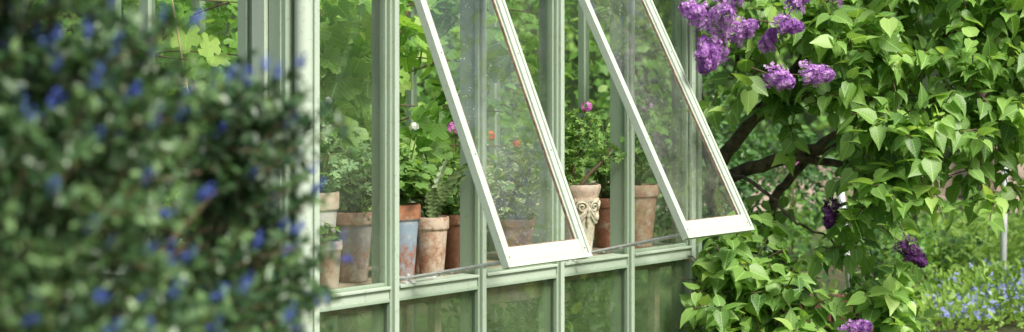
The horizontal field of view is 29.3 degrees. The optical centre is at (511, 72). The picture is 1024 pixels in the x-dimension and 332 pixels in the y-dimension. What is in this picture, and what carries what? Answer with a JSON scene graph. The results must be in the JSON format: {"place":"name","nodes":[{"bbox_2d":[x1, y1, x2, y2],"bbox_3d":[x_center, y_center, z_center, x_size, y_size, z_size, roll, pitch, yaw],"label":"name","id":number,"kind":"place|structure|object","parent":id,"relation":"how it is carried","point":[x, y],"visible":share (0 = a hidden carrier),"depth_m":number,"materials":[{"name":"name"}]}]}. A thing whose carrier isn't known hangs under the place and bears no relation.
{"place":"outdoors","nodes":[
{"label":"outdoors","id":0,"kind":"place"},
{"bbox_2d":[429,121,493,212],"bbox_3d":[-0.252,0.464,9.218,0.337,0.476,0.287,0,0,0],"label":"geranium plant","id":1,"kind":"object","parent":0,"point":[450,168],"visible":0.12,"depth_m":9.20,"materials":[{"name":"green plant"}]},
{"bbox_2d":[0,0,1022,161],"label":"clipped hedge","id":2,"kind":"object","parent":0,"point":[808,119],"depth_m":35.00,"materials":[{"name":"green plant"}]},
{"bbox_2d":[77,162,1023,331],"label":"ground","id":3,"kind":"structure","parent":0,"point":[641,297],"depth_m":13.46,"materials":[{"name":"green plant"}]},
{"bbox_2d":[0,0,359,331],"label":"ceanothus shrub","id":4,"kind":"object","parent":3,"relation":"on","point":[65,151],"visible":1,"depth_m":3.38,"materials":[{"name":"green plant"}]},
{"bbox_2d":[29,0,600,319],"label":"grape vine","id":5,"kind":"object","parent":3,"relation":"on","point":[341,59],"visible":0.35,"depth_m":9.40,"materials":[{"name":"green plant"}]},
{"bbox_2d":[29,0,724,301],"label":"backdrop shrubs","id":6,"kind":"object","parent":3,"relation":"on","point":[508,134],"visible":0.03,"depth_m":14.15,"materials":[{"name":"green plant"}]},
{"bbox_2d":[13,0,754,331],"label":"greenhouse","id":7,"kind":"object","parent":3,"relation":"on","point":[550,257],"visible":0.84,"depth_m":8.69,"materials":[{"name":"green paint"}]},
{"bbox_2d":[165,233,671,331],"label":"potting bench","id":8,"kind":"object","parent":3,"relation":"on","point":[508,293],"visible":0.02,"depth_m":9.06,"materials":[{"name":"green wood"}]},
{"bbox_2d":[12,125,371,254],"bbox_3d":[-1.556,0.599,10.032,0.548,0.797,2.785,0,0,36],"label":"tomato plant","id":9,"kind":"object","parent":8,"relation":"on","point":[179,236],"visible":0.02,"depth_m":9.97,"materials":[{"name":"green plant"}]},
{"bbox_2d":[171,0,457,213],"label":"bamboo cane","id":10,"kind":"object","parent":8,"relation":"on","point":[178,37],"depth_m":8.71,"materials":[{"name":"green plant"}]},
{"bbox_2d":[320,191,338,237],"bbox_3d":[-0.820,0.700,8.215,0.192,0.400,0.192,0,0,0],"label":"terracotta pot","id":11,"kind":"object","parent":8,"relation":"on","point":[328,214],"visible":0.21,"depth_m":8.15,"materials":[{"name":"ceramic"}]},
{"bbox_2d":[320,115,358,192],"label":"pelargonium plant","id":12,"kind":"object","parent":11,"relation":"in","point":[335,163],"visible":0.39,"depth_m":8.21,"materials":[{"name":"green plant"}]},
{"bbox_2d":[320,239,342,288],"bbox_3d":[-0.755,0.795,8.058,0.117,0.210,0.117,0,0,0],"label":"terracotta pot","id":13,"kind":"object","parent":8,"relation":"on","point":[329,277],"visible":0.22,"depth_m":8.02,"materials":[{"name":"ceramic"}]},
{"bbox_2d":[320,220,341,241],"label":"seedling plant","id":14,"kind":"object","parent":13,"relation":"in","point":[325,234],"visible":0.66,"depth_m":8.04,"materials":[{"name":"green plant"}]},
{"bbox_2d":[335,210,371,281],"bbox_3d":[-0.690,0.750,8.473,0.192,0.300,0.192,0,0,0],"label":"terracotta pot","id":15,"kind":"object","parent":8,"relation":"on","point":[357,237],"visible":0.75,"depth_m":8.40,"materials":[{"name":"ceramic"}]},
{"bbox_2d":[324,97,400,218],"bbox_3d":[-0.684,0.372,8.504,0.424,0.537,0.318,0,0,-38],"label":"pelargonium plant","id":16,"kind":"object","parent":15,"relation":"in","point":[355,194],"visible":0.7,"depth_m":8.45,"materials":[{"name":"green plant"}]},
{"bbox_2d":[399,203,420,275],"bbox_3d":[-0.488,0.738,8.577,0.178,0.325,0.178,0,0,0],"label":"terracotta pot","id":17,"kind":"object","parent":8,"relation":"on","point":[409,215],"visible":0.44,"depth_m":8.52,"materials":[{"name":"ceramic"}]},
{"bbox_2d":[363,122,438,204],"bbox_3d":[-0.487,0.409,8.563,0.340,0.387,0.320,0,0,0],"label":"geranium plant","id":18,"kind":"object","parent":17,"relation":"on","point":[411,166],"visible":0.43,"depth_m":8.52,"materials":[{"name":"green plant"}]},
{"bbox_2d":[415,246,418,271],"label":"terracotta pot","id":19,"kind":"object","parent":8,"relation":"on","point":[416,265],"visible":0.09,"depth_m":8.84,"materials":[{"name":"ceramic"}]},
{"bbox_2d":[417,216,448,276],"bbox_3d":[-0.354,0.767,8.641,0.154,0.265,0.154,0,0,0],"label":"terracotta pot","id":20,"kind":"object","parent":8,"relation":"on","point":[431,238],"visible":0.77,"depth_m":8.59,"materials":[{"name":"ceramic"}]},
{"bbox_2d":[410,153,468,217],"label":"leaf cactus plant","id":21,"kind":"object","parent":20,"relation":"on","point":[434,199],"visible":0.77,"depth_m":8.63,"materials":[{"name":"green plant"}]},
{"bbox_2d":[439,213,459,269],"bbox_3d":[-0.259,0.772,8.936,0.145,0.255,0.146,0,0,0],"label":"terracotta pot","id":22,"kind":"object","parent":8,"relation":"on","point":[452,257],"visible":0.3,"depth_m":8.88,"materials":[{"name":"ceramic"}]},
{"bbox_2d":[441,186,459,214],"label":"seedling plant","id":23,"kind":"object","parent":22,"relation":"in","point":[451,206],"visible":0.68,"depth_m":8.90,"materials":[{"name":"green plant"}]},
{"bbox_2d":[499,217,534,245],"bbox_3d":[0.020,0.800,9.395,0.182,0.200,0.182,0,0,0],"label":"terracotta pot","id":24,"kind":"object","parent":8,"relation":"on","point":[515,231],"visible":0.61,"depth_m":9.32,"materials":[{"name":"ceramic"}]},
{"bbox_2d":[487,131,538,219],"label":"variegated geranium plant","id":25,"kind":"object","parent":24,"relation":"in","point":[526,190],"visible":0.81,"depth_m":9.33,"materials":[{"name":"green plant"}]},
{"bbox_2d":[565,183,600,250],"bbox_3d":[0.328,0.723,9.567,0.214,0.355,0.214,0,0,0],"label":"ornate plant urn","id":26,"kind":"object","parent":8,"relation":"on","point":[586,200],"visible":0.55,"depth_m":9.49,"materials":[{"name":"stone"}]},
{"bbox_2d":[565,101,627,184],"bbox_3d":[0.367,0.371,9.553,0.402,0.470,0.209,0,0,0],"label":"scented geranium plant","id":27,"kind":"object","parent":26,"relation":"in","point":[576,143],"visible":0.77,"depth_m":9.55,"materials":[{"name":"green plant"}]},
{"bbox_2d":[594,197,609,247],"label":"terracotta pot","id":28,"kind":"object","parent":8,"relation":"on","point":[602,232],"visible":0.34,"depth_m":10.05,"materials":[{"name":"ceramic"}]},
{"bbox_2d":[580,109,636,198],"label":"dark leaved plant","id":29,"kind":"object","parent":28,"relation":"on","point":[602,177],"visible":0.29,"depth_m":10.10,"materials":[{"name":"green plant"}]},
{"bbox_2d":[635,183,658,246],"bbox_3d":[0.651,0.740,10.162,0.222,0.320,0.222,0,0,0],"label":"terracotta pot","id":30,"kind":"object","parent":8,"relation":"on","point":[646,194],"visible":0.53,"depth_m":10.08,"materials":[{"name":"ceramic"}]},
{"bbox_2d":[608,94,655,185],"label":"dark leaved plant","id":31,"kind":"object","parent":30,"relation":"on","point":[640,156],"visible":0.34,"depth_m":10.12,"materials":[{"name":"green plant"}]},
{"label":"terracotta pot","id":32,"kind":"object","parent":8,"relation":"on","visible":0},
{"bbox_2d":[565,125,593,182],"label":"geranium plant","id":33,"kind":"object","parent":32,"relation":"in","point":[575,167],"visible":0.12,"depth_m":9.78,"materials":[{"name":"green plant"}]},
{"bbox_2d":[320,275,642,331],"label":"under bench foliage","id":34,"kind":"object","parent":3,"relation":"on","point":[574,308],"visible":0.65,"depth_m":9.92,"materials":[{"name":"green plant"}]},
{"bbox_2d":[762,154,814,288],"bbox_3d":[1.891,1.065,13.509,0.394,1.071,0.397,0,0,0],"label":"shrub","id":35,"kind":"object","parent":3,"relation":"on","point":[794,198],"visible":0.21,"depth_m":13.49,"materials":[{"name":"green plant"}]},
{"bbox_2d":[635,62,995,305],"bbox_3d":[2.090,0.767,13.851,2.714,1.777,2.589,0,0,0],"label":"dark garden shrub","id":36,"kind":"object","parent":3,"relation":"on","point":[743,186],"visible":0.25,"depth_m":14.21,"materials":[{"name":"green plant"}]},
{"bbox_2d":[797,294,872,331],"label":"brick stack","id":37,"kind":"object","parent":3,"relation":"on","point":[830,318],"visible":0.09,"depth_m":11.60,"materials":[{"name":"brown brick"}]},
{"bbox_2d":[652,0,1023,331],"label":"lilac tree","id":38,"kind":"object","parent":3,"relation":"on","point":[736,288],"visible":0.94,"depth_m":9.79,"materials":[{"name":"green plant"}]},
{"bbox_2d":[838,192,849,287],"bbox_3d":[2.283,1.226,13.400,0.137,0.952,0.055,0,0,0],"label":"garden pole","id":39,"kind":"object","parent":3,"relation":"on","point":[841,196],"visible":0.08,"depth_m":13.38,"materials":[{"name":"paint"}]},
{"bbox_2d":[759,189,1023,268],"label":"garden shrub","id":40,"kind":"object","parent":3,"relation":"on","point":[818,225],"visible":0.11,"depth_m":16.68,"materials":[{"name":"green plant"}]},
{"bbox_2d":[879,210,937,315],"bbox_3d":[2.543,1.061,12.612,0.374,1.080,0.378,0,0,44],"label":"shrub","id":41,"kind":"object","parent":3,"relation":"on","point":[928,247],"visible":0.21,"depth_m":12.57,"materials":[{"name":"green plant"}]},
{"bbox_2d":[810,203,1023,318],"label":"lime garden shrub","id":42,"kind":"object","parent":3,"relation":"on","point":[989,241],"visible":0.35,"depth_m":13.54,"materials":[{"name":"green plant"}]},
{"bbox_2d":[816,156,1023,234],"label":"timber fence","id":43,"kind":"object","parent":3,"relation":"on","point":[964,174],"visible":0.1,"depth_m":19.20,"materials":[{"name":"wood"}]},
{"bbox_2d":[902,258,1023,331],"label":"bluebell flowerbed","id":44,"kind":"object","parent":3,"relation":"on","point":[1013,289],"visible":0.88,"depth_m":12.22,"materials":[{"name":"green plant"}]},
{"bbox_2d":[999,167,1007,309],"bbox_3d":[3.267,1.095,13.000,0.100,1.210,0.055,0,0,0],"label":"garden pole","id":45,"kind":"object","parent":3,"relation":"on","point":[1003,246],"visible":0.2,"depth_m":12.98,"materials":[{"name":"paint"}]},
{"bbox_2d":[130,180,1018,211],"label":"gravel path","id":46,"kind":"structure","parent":0,"point":[810,190],"depth_m":25.25,"materials":[{"name":"beige gravel"}]},
{"bbox_2d":[597,0,1023,237],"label":"garden tree","id":47,"kind":"object","parent":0,"point":[912,10],"depth_m":18.96,"materials":[{"name":"green plant"}]}
]}

